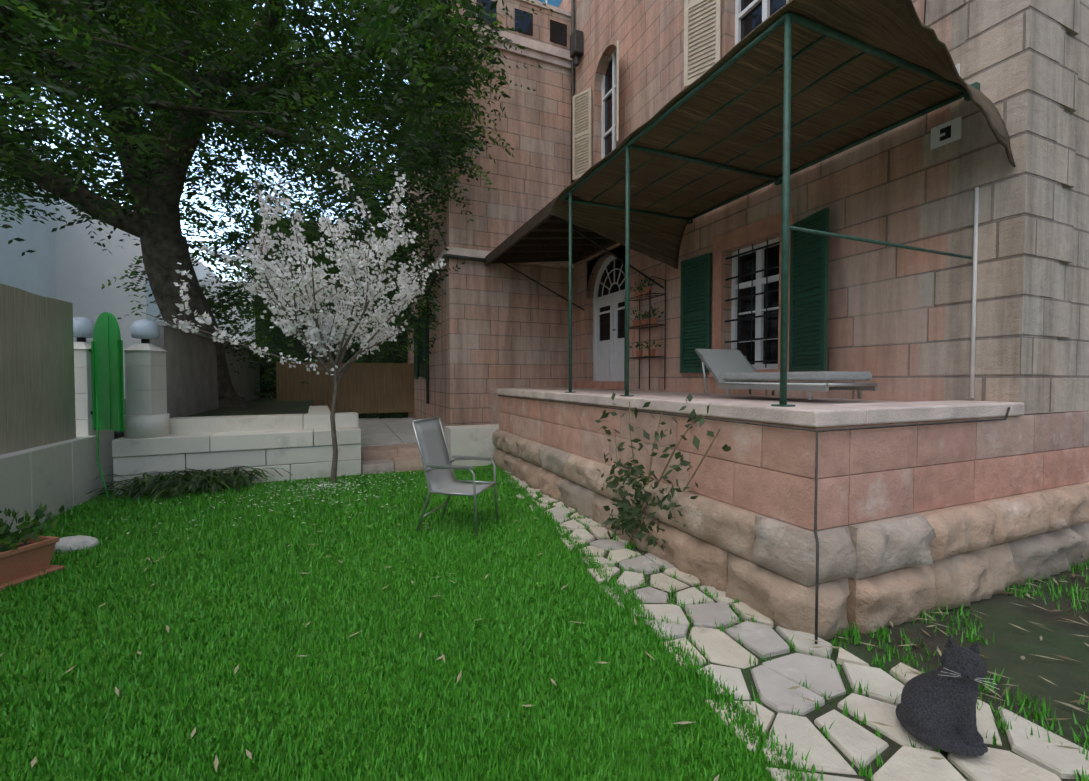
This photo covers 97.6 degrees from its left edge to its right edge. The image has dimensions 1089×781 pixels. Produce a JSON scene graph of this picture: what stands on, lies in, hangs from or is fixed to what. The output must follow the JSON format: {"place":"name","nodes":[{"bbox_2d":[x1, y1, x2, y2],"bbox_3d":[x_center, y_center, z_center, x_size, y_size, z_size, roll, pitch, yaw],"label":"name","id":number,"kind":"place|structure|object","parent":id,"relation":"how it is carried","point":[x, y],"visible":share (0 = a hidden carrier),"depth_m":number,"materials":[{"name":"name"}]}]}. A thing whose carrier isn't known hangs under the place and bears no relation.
{"place":"outdoors","nodes":[
{"label":"outdoors","id":0,"kind":"place"},
{"bbox_2d":[98,431,123,495],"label":"ground sheet","id":1,"kind":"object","parent":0,"point":[117,434],"depth_m":12.84,"materials":[{"name":"soil"}]},
{"bbox_2d":[0,436,97,532],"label":"low wall","id":2,"kind":"structure","parent":1,"relation":"on","point":[54,477],"depth_m":5.09,"materials":[{"name":"white stone"}]},
{"bbox_2d":[0,283,75,454],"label":"reed fence","id":3,"kind":"object","parent":2,"relation":"on","point":[37,392],"visible":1,"depth_m":5.08,"materials":[{"name":"wicker"}]},
{"bbox_2d":[74,342,169,493],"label":"gate pillars","id":4,"kind":"structure","parent":1,"relation":"on","point":[147,415],"depth_m":6.30,"materials":[{"name":"white stone"}]},
{"bbox_2d":[91,312,124,431],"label":"green gate","id":5,"kind":"structure","parent":4,"relation":"attached to","point":[107,365],"depth_m":5.93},
{"bbox_2d":[77,337,149,343],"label":"pier lantern necks","id":6,"kind":"object","parent":4,"relation":"on","point":[80,339],"visible":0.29,"depth_m":6.21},
{"bbox_2d":[73,317,159,339],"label":"globe lamps","id":7,"kind":"object","parent":6,"relation":"on","point":[83,327],"visible":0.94,"depth_m":6.30,"materials":[{"name":"white glass"}]},
{"bbox_2d":[276,361,413,413],"bbox_3d":[-5.548,-0.071,13.513,3.600,1.464,0.040,-1,2,-23],"label":"bamboo fence","id":8,"kind":"object","parent":1,"relation":"on","point":[386,387],"visible":0.67,"depth_m":13.57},
{"bbox_2d":[444,424,498,465],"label":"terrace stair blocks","id":9,"kind":"structure","parent":1,"relation":"on","point":[469,440],"depth_m":8.14,"materials":[{"name":"white stone"}]},
{"bbox_2d":[359,387,590,473],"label":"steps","id":10,"kind":"structure","parent":1,"relation":"on","point":[388,445],"depth_m":8.80,"materials":[{"name":"beige stone"}]},
{"bbox_2d":[406,0,572,429],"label":"tower","id":11,"kind":"structure","parent":1,"relation":"on","point":[504,326],"depth_m":9.97,"materials":[{"name":"stone"}]},
{"bbox_2d":[414,318,417,378],"bbox_3d":[-3.653,-1.190,13.526,0.040,1.700,0.550,-1,2,-23],"label":"wing shutter","id":12,"kind":"object","parent":11,"relation":"attached to","point":[415,363],"visible":0.71,"depth_m":13.34,"materials":[{"name":"green paint"}]},
{"bbox_2d":[418,315,421,376],"bbox_3d":[-3.319,-1.197,12.858,0.030,1.650,0.900,-1,2,-23],"label":"wing window","id":13,"kind":"structure","parent":11,"relation":"attached to","point":[420,360],"depth_m":12.97,"materials":[{"name":"black glass"}]},
{"bbox_2d":[422,312,425,378],"bbox_3d":[-3.064,-1.153,12.147,0.040,1.700,0.550,-1,2,-23],"label":"wing shutter","id":14,"kind":"object","parent":11,"relation":"attached to","point":[424,357],"visible":0.54,"depth_m":12.14,"materials":[{"name":"green paint"}]},
{"bbox_2d":[416,0,574,289],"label":"tower cornice","id":15,"kind":"structure","parent":11,"relation":"attached to","point":[545,53],"depth_m":9.98,"materials":[{"name":"beige stone"}]},
{"bbox_2d":[426,0,574,403],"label":"drainpipes","id":16,"kind":"object","parent":11,"relation":"attached to","point":[572,181],"visible":0.54,"depth_m":10.32,"materials":[{"name":"grey metal"}]},
{"bbox_2d":[477,0,566,45],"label":"parapet openings","id":17,"kind":"object","parent":11,"relation":"attached to","point":[558,32],"visible":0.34,"depth_m":10.04,"materials":[{"name":"black glass"}]},
{"bbox_2d":[492,429,1088,639],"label":"terrace rock courses","id":18,"kind":"object","parent":1,"relation":"on","point":[897,570],"visible":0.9,"depth_m":3.22,"materials":[{"name":"beige stone"}]},
{"bbox_2d":[499,395,1088,530],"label":"smooth terrace courses","id":19,"kind":"object","parent":18,"relation":"on","point":[864,475],"visible":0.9,"depth_m":3.35,"materials":[{"name":"pink stone"}]},
{"bbox_2d":[497,388,1024,426],"bbox_3d":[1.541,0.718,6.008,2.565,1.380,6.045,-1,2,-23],"label":"terrace coping","id":20,"kind":"object","parent":19,"relation":"on","point":[820,412],"visible":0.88,"depth_m":3.43,"materials":[{"name":"beige stone"}]},
{"bbox_2d":[624,276,665,389],"bbox_3d":[1.629,-0.947,7.766,0.306,1.856,0.718,-1,2,-23],"label":"plant stand","id":21,"kind":"object","parent":20,"relation":"on","point":[649,326],"visible":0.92,"depth_m":7.52,"materials":[{"name":"metal"}]},
{"bbox_2d":[632,287,657,356],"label":"flower pots","id":22,"kind":"object","parent":21,"relation":"on","point":[653,320],"visible":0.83,"depth_m":7.72,"materials":[{"name":"ceramic"}]},
{"bbox_2d":[629,277,663,348],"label":"potted plants","id":23,"kind":"object","parent":22,"relation":"in","point":[646,316],"visible":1,"depth_m":7.66,"materials":[{"name":"green plant"}]},
{"bbox_2d":[559,0,951,401],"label":"facade","id":24,"kind":"structure","parent":20,"relation":"on","point":[881,322],"depth_m":5.10,"materials":[{"name":"stone"}]},
{"bbox_2d":[485,195,640,265],"bbox_3d":[0.483,-2.711,8.319,2.032,0.394,3.940,-1,2,-23],"label":"door canopy","id":25,"kind":"object","parent":24,"relation":"attached to","point":[541,235],"visible":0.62,"depth_m":8.79,"materials":[{"name":"brown wood"}]},
{"bbox_2d":[497,215,663,310],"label":"canopy struts","id":26,"kind":"object","parent":25,"relation":"attached to","point":[602,247],"visible":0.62,"depth_m":7.41,"materials":[{"name":"metal"}]},
{"bbox_2d":[570,29,582,65],"bbox_3d":[0.675,-7.175,10.029,0.200,0.650,0.250,-1,2,-23],"label":"hopper","id":27,"kind":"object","parent":24,"relation":"attached to","point":[576,44],"depth_m":9.94,"materials":[{"name":"grey metal"}]},
{"bbox_2d":[572,87,591,179],"bbox_3d":[0.771,-5.251,9.781,0.470,1.716,0.040,1,2,42],"label":"shutter","id":28,"kind":"object","parent":24,"relation":"attached to","point":[582,136],"visible":0.9,"depth_m":9.77,"materials":[{"name":"beige paint"}]},
{"bbox_2d":[601,49,615,158],"bbox_3d":[1.357,-5.480,9.272,0.049,2.200,0.900,-1,2,-23],"label":"frame","id":29,"kind":"object","parent":24,"relation":"attached to","point":[612,91],"visible":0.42,"depth_m":9.29,"materials":[{"name":"white paint"}]},
{"bbox_2d":[605,59,611,155],"bbox_3d":[1.415,-5.480,9.296,0.070,2.200,0.900,-1,2,-23],"label":"glass","id":30,"kind":"object","parent":24,"relation":"attached to","point":[608,113],"visible":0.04,"depth_m":9.52,"materials":[{"name":"grey"}]},
{"bbox_2d":[593,255,624,380],"bbox_3d":[1.373,-1.421,9.385,0.110,2.480,1.500,-1,2,-23],"label":"door","id":31,"kind":"structure","parent":24,"relation":"attached to","point":[608,360],"depth_m":9.53,"materials":[{"name":"white wood"}]},
{"bbox_2d":[598,259,624,340],"bbox_3d":[1.382,-1.816,9.379,0.010,1.610,1.420,-1,2,-23],"label":"door glass","id":32,"kind":"object","parent":31,"relation":"in","point":[605,326],"visible":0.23,"depth_m":9.49,"materials":[{"name":"black glass"}]},
{"bbox_2d":[616,40,618,146],"bbox_3d":[1.299,-5.218,8.510,0.040,1.716,0.470,0,2,7],"label":"shutter","id":33,"kind":"object","parent":24,"relation":"attached to","point":[617,89],"visible":0.96,"depth_m":8.29,"materials":[{"name":"beige paint"}]},
{"bbox_2d":[574,208,793,389],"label":"window surrounds","id":34,"kind":"object","parent":24,"relation":"attached to","point":[765,227],"visible":0.31,"depth_m":6.31,"materials":[{"name":"stone"}]},
{"bbox_2d":[680,253,710,372],"bbox_3d":[2.160,-1.079,6.836,0.040,1.650,0.560,-1,2,-27],"label":"shutter","id":35,"kind":"object","parent":34,"relation":"attached to","point":[695,311],"visible":0.92,"depth_m":6.83,"materials":[{"name":"green paint"}]},
{"bbox_2d":[684,0,720,87],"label":"shutter","id":36,"kind":"object","parent":24,"relation":"attached to","point":[702,37],"visible":0.9,"depth_m":6.53,"materials":[{"name":"beige paint"}]},
{"bbox_2d":[725,239,778,367],"bbox_3d":[2.624,-1.063,6.029,0.014,1.560,0.990,-1,2,-23],"label":"grille","id":37,"kind":"object","parent":24,"relation":"attached to","point":[752,295],"visible":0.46,"depth_m":6.01,"materials":[{"name":"metal"}]},
{"bbox_2d":[735,0,769,44],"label":"frame","id":38,"kind":"object","parent":24,"relation":"attached to","point":[739,15],"visible":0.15,"depth_m":6.28,"materials":[{"name":"white paint"}]},
{"bbox_2d":[741,0,785,39],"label":"glass","id":39,"kind":"object","parent":38,"relation":"attached to","point":[751,20],"depth_m":6.18,"materials":[{"name":"grey"}]},
{"bbox_2d":[731,237,778,369],"bbox_3d":[2.746,-1.065,6.081,0.049,1.600,0.910,-1,2,-23],"label":"frame","id":40,"kind":"object","parent":24,"relation":"attached to","point":[759,282],"visible":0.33,"depth_m":6.08,"materials":[{"name":"white paint"}]},
{"bbox_2d":[738,245,778,363],"bbox_3d":[2.776,-1.065,6.094,0.010,1.600,0.910,-1,2,-23],"label":"glass","id":41,"kind":"object","parent":40,"relation":"attached to","point":[745,267],"depth_m":6.17,"materials":[{"name":"grey"}]},
{"bbox_2d":[789,208,828,370],"bbox_3d":[2.834,-1.035,5.125,0.040,1.650,0.560,0,2,-7],"label":"shutter","id":42,"kind":"object","parent":24,"relation":"attached to","point":[809,254],"visible":0.96,"depth_m":5.09,"materials":[{"name":"green paint"}]},
{"bbox_2d":[931,64,961,149],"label":"house number plates","id":43,"kind":"object","parent":24,"relation":"attached to","point":[955,124],"visible":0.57,"depth_m":4.02,"materials":[{"name":"white metal"}]},
{"bbox_2d":[940,125,950,140],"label":"house number digits","id":44,"kind":"object","parent":43,"relation":"attached to","point":[946,131],"visible":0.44,"depth_m":4.03,"materials":[{"name":"black metal"}]},
{"bbox_2d":[917,0,1079,413],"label":"quoins","id":45,"kind":"object","parent":24,"relation":"attached to","point":[1008,56],"visible":0.88,"depth_m":3.76,"materials":[{"name":"stone"}]},
{"bbox_2d":[970,187,978,397],"bbox_3d":[3.487,-0.787,3.865,0.026,1.700,0.026,1,2,44],"label":"wall conduit","id":46,"kind":"object","parent":45,"relation":"attached to","point":[974,283],"depth_m":3.86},
{"bbox_2d":[1056,0,1088,411],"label":"end wall","id":47,"kind":"structure","parent":24,"relation":"attached to","point":[1073,356],"depth_m":3.96,"materials":[{"name":"stone"}]},
{"bbox_2d":[560,11,979,406],"bbox_3d":[1.835,-1.222,5.030,2.148,2.550,3.480,-1,2,-23],"label":"pergola frame","id":48,"kind":"object","parent":20,"relation":"on","point":[786,19],"visible":0.83,"depth_m":3.82,"materials":[{"name":"green metal"}]},
{"bbox_2d":[549,0,1015,268],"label":"awning","id":49,"kind":"object","parent":48,"relation":"on","point":[898,28],"visible":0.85,"depth_m":4.19,"materials":[{"name":"fabric"}]},
{"bbox_2d":[695,348,878,399],"bbox_3d":[2.289,-0.196,4.734,0.674,0.516,1.600,-1,2,-23],"label":"lounger frame","id":50,"kind":"object","parent":20,"relation":"on","point":[774,386],"visible":0.88,"depth_m":4.37,"materials":[{"name":"grey metal"}]},
{"bbox_2d":[697,349,864,386],"bbox_3d":[2.285,-0.251,4.743,0.610,0.400,1.572,-1,2,-23],"label":"lounger sling","id":51,"kind":"object","parent":50,"relation":"attached to","point":[720,362],"visible":0.56,"depth_m":5.29,"materials":[{"name":"grey fabric"}]},
{"bbox_2d":[724,371,871,380],"bbox_3d":[2.362,-0.135,4.566,0.590,0.080,1.160,-1,2,-23],"label":"lounger cushion","id":52,"kind":"object","parent":50,"relation":"on","point":[812,376],"visible":1,"depth_m":4.13,"materials":[{"name":"grey fabric"}]},
{"bbox_2d":[833,564,1088,734],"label":"soil patch","id":53,"kind":"object","parent":1,"relation":"on","point":[1008,647],"visible":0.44,"depth_m":2.73,"materials":[{"name":"brown soil"}]},
{"bbox_2d":[0,464,1088,780],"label":"fallen leaves","id":54,"kind":"object","parent":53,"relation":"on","point":[34,760],"visible":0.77,"depth_m":2.66,"materials":[{"name":"plant"}]},
{"bbox_2d":[0,130,255,398],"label":"pale buildings","id":55,"kind":"structure","parent":0,"point":[75,265],"depth_m":16.84,"materials":[{"name":"white paint"}]},
{"bbox_2d":[0,0,407,281],"label":"sky","id":56,"kind":"structure","parent":0,"point":[242,167],"materials":[{"name":"white"}]},
{"bbox_2d":[124,398,312,416],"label":"ground","id":57,"kind":"structure","parent":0,"point":[264,406],"depth_m":9.31,"materials":[{"name":"soil"}]},
{"bbox_2d":[150,321,259,417],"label":"boundary wall","id":58,"kind":"structure","parent":57,"relation":"on","point":[191,375],"depth_m":8.24,"materials":[{"name":"grey concrete"}]},
{"bbox_2d":[0,0,553,407],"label":"tree","id":59,"kind":"object","parent":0,"point":[419,138],"depth_m":7.98,"materials":[{"name":"green plant"}]},
{"bbox_2d":[187,177,411,418],"bbox_3d":[-5.923,-2.234,14.703,7.949,7.468,2.919,-1,2,-23],"label":"hedge","id":60,"kind":"object","parent":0,"point":[287,353],"visible":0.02,"depth_m":13.97,"materials":[{"name":"green plant"}]},
{"bbox_2d":[253,215,407,425],"bbox_3d":[-6.317,-2.151,15.871,5.680,6.500,0.400,-1,2,-23],"label":"ivy","id":61,"kind":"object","parent":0,"point":[390,358],"depth_m":15.33,"materials":[{"name":"green plant"}]},
{"bbox_2d":[417,0,561,48],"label":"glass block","id":62,"kind":"structure","parent":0,"point":[556,3],"depth_m":18.27,"materials":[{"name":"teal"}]},
{"bbox_2d":[0,463,1088,780],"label":"lawn","id":63,"kind":"structure","parent":0,"point":[158,771],"depth_m":2.59,"materials":[{"name":"green plant"}]},
{"bbox_2d":[0,536,64,590],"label":"terracotta planter","id":64,"kind":"object","parent":63,"relation":"on","point":[31,557],"visible":0.73,"depth_m":3.56,"materials":[{"name":"ceramic"}]},
{"bbox_2d":[0,502,64,552],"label":"planter plants","id":65,"kind":"object","parent":64,"relation":"in","point":[6,536],"visible":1,"depth_m":3.60,"materials":[{"name":"green plant"}]},
{"bbox_2d":[54,535,99,552],"bbox_3d":[-4.168,1.347,4.210,0.371,0.106,0.248,-1,2,-23],"label":"white rock","id":66,"kind":"object","parent":63,"relation":"on","point":[65,544],"visible":0.75,"depth_m":4.16,"materials":[{"name":"white stone"}]},
{"bbox_2d":[96,394,126,500],"bbox_3d":[-5.421,0.683,5.916,0.707,1.346,0.112,1,2,24],"label":"garden hose","id":67,"kind":"object","parent":63,"relation":"on","point":[102,476],"visible":0.58,"depth_m":5.93,"materials":[{"name":"green rubber"}]},
{"bbox_2d":[81,466,291,501],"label":"plants","id":68,"kind":"object","parent":63,"relation":"on","point":[177,484],"visible":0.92,"depth_m":6.13,"materials":[{"name":"green plant"}]},
{"bbox_2d":[112,406,360,494],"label":"white garden wall","id":69,"kind":"structure","parent":63,"relation":"on","point":[293,446],"depth_m":6.91,"materials":[{"name":"stone"}]},
{"bbox_2d":[141,167,445,482],"bbox_3d":[-3.289,-0.785,6.834,3.333,4.248,3.002,0,2,3],"label":"blossom tree","id":70,"kind":"object","parent":63,"relation":"on","point":[356,263],"depth_m":6.45,"materials":[{"name":"white plant"}]},
{"bbox_2d":[411,416,497,537],"bbox_3d":[-0.895,0.836,4.843,0.696,1.097,0.584,0,2,15],"label":"chair frame","id":71,"kind":"object","parent":63,"relation":"on","point":[438,467],"visible":0.83,"depth_m":4.64,"materials":[{"name":"grey metal"}]},
{"bbox_2d":[415,418,491,495],"bbox_3d":[-0.907,0.656,4.841,0.647,0.691,0.510,0,2,15],"label":"chair seat","id":72,"kind":"object","parent":71,"relation":"attached to","point":[432,441],"visible":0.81,"depth_m":4.88,"materials":[{"name":"grey fabric"}]},
{"bbox_2d":[495,466,1088,780],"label":"flagstone path","id":73,"kind":"structure","parent":0,"point":[776,679],"depth_m":2.26,"materials":[{"name":"beige stone"}]},
{"bbox_2d":[614,401,719,547],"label":"shrub stems","id":74,"kind":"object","parent":73,"relation":"on","point":[664,470],"depth_m":3.98,"materials":[{"name":"brown plant"}]},
{"bbox_2d":[594,385,730,551],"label":"shrub leaves","id":75,"kind":"object","parent":74,"relation":"attached to","point":[629,524],"visible":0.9,"depth_m":4.05,"materials":[{"name":"green plant"}]},
{"bbox_2d":[498,0,1010,643],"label":"cables","id":76,"kind":"object","parent":73,"relation":"on","point":[816,460],"visible":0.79,"depth_m":2.81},
{"bbox_2d":[895,634,987,756],"bbox_3d":[1.634,1.212,1.966,0.274,0.439,0.294,-1,2,-23],"label":"cat","id":77,"kind":"object","parent":73,"relation":"on","point":[935,708],"visible":1,"depth_m":1.89},
{"bbox_2d":[941,668,997,688],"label":"cat whiskers","id":78,"kind":"object","parent":77,"relation":"attached to","point":[975,680],"visible":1,"depth_m":1.85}
]}

